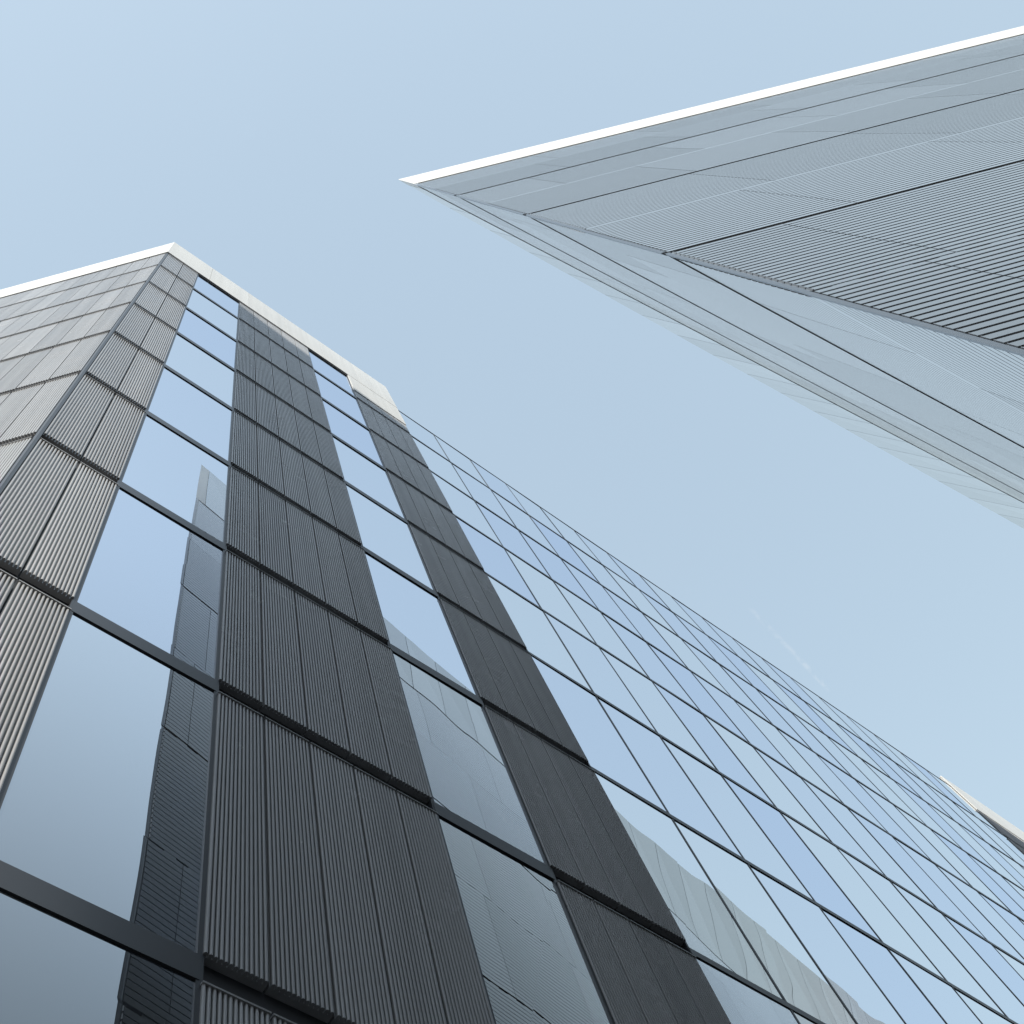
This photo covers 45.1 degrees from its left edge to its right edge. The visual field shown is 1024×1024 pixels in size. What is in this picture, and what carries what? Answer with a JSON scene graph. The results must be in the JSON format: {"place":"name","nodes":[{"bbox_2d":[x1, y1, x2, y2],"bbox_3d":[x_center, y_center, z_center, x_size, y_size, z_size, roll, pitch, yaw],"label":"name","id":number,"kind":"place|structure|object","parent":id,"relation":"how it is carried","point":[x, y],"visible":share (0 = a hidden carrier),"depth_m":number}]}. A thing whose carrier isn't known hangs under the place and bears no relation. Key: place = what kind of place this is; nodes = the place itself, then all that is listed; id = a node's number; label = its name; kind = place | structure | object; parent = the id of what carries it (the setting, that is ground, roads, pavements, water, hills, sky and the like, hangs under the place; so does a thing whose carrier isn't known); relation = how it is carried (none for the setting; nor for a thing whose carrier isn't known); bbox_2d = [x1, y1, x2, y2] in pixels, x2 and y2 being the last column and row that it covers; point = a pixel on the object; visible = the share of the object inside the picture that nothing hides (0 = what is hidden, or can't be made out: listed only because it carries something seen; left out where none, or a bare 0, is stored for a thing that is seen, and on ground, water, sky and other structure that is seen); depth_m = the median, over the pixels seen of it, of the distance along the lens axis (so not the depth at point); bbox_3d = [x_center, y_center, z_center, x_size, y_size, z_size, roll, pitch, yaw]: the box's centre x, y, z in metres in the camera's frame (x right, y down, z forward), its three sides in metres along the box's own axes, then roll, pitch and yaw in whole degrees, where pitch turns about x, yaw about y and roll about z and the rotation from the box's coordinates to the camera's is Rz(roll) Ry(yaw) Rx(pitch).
{"place":"outdoors","nodes":[
{"label":"outdoors","id":0,"kind":"place"},
{"bbox_2d":[0,0,1023,831],"label":"sky","id":1,"kind":"structure","parent":0,"point":[271,142]},
{"bbox_2d":[413,186,1020,518],"bbox_3d":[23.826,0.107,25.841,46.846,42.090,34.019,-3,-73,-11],"label":"building body","id":2,"kind":"structure","parent":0,"point":[780,381],"depth_m":41.95},
{"bbox_2d":[398,26,1023,502],"bbox_3d":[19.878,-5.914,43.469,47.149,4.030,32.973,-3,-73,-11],"label":"roof parapet","id":3,"kind":"structure","parent":2,"relation":"on","point":[664,118],"depth_m":38.29},
{"bbox_2d":[409,185,1023,528],"bbox_3d":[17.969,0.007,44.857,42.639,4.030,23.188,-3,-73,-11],"label":"building lower fascia","id":4,"kind":"structure","parent":2,"relation":"attached to","point":[974,488],"depth_m":42.05},
{"bbox_2d":[415,184,1023,356],"bbox_3d":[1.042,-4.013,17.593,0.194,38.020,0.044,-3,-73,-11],"label":"wall trim","id":5,"kind":"structure","parent":2,"relation":"attached to","point":[981,341],"depth_m":10.36},
{"bbox_2d":[417,34,1023,502],"bbox_3d":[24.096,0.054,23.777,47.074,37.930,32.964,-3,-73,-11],"label":"building louvres","id":6,"kind":"object","parent":2,"relation":"attached to","point":[897,190],"visible":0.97,"depth_m":17.36},
{"label":"pavement","id":7,"kind":"structure","parent":0,"visible":0},
{"bbox_2d":[0,258,682,1023],"bbox_3d":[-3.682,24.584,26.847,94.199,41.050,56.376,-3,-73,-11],"label":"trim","id":8,"kind":"structure","parent":7,"relation":"on","point":[254,996],"depth_m":7.28},
{"bbox_2d":[0,253,168,493],"bbox_3d":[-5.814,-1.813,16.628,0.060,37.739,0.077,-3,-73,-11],"label":"building corner post","id":9,"kind":"object","parent":8,"relation":"attached to","point":[21,459],"visible":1,"depth_m":15.11},
{"bbox_2d":[0,274,1023,1023],"bbox_3d":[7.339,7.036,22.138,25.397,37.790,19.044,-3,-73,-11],"label":"window frames","id":10,"kind":"structure","parent":8,"relation":"attached to","point":[80,912],"depth_m":13.96},
{"bbox_2d":[0,275,1023,1023],"bbox_3d":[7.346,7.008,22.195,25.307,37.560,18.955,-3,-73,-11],"label":"window glass","id":11,"kind":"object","parent":10,"relation":"in","point":[104,801],"depth_m":15.53},
{"bbox_2d":[0,253,1023,1023],"bbox_3d":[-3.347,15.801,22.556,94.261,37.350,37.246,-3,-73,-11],"label":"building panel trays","id":12,"kind":"object","parent":8,"relation":"attached to","point":[260,987],"visible":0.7,"depth_m":12.16},
{"bbox_2d":[0,253,1023,1023],"bbox_3d":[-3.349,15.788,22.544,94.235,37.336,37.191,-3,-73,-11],"label":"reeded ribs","id":13,"kind":"object","parent":12,"relation":"attached to","point":[428,973],"visible":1,"depth_m":12.11},
{"bbox_2d":[0,242,1023,840],"bbox_3d":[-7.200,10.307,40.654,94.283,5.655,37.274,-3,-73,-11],"label":"roof parapet","id":14,"kind":"structure","parent":8,"relation":"on","point":[364,384],"depth_m":36.48}
]}

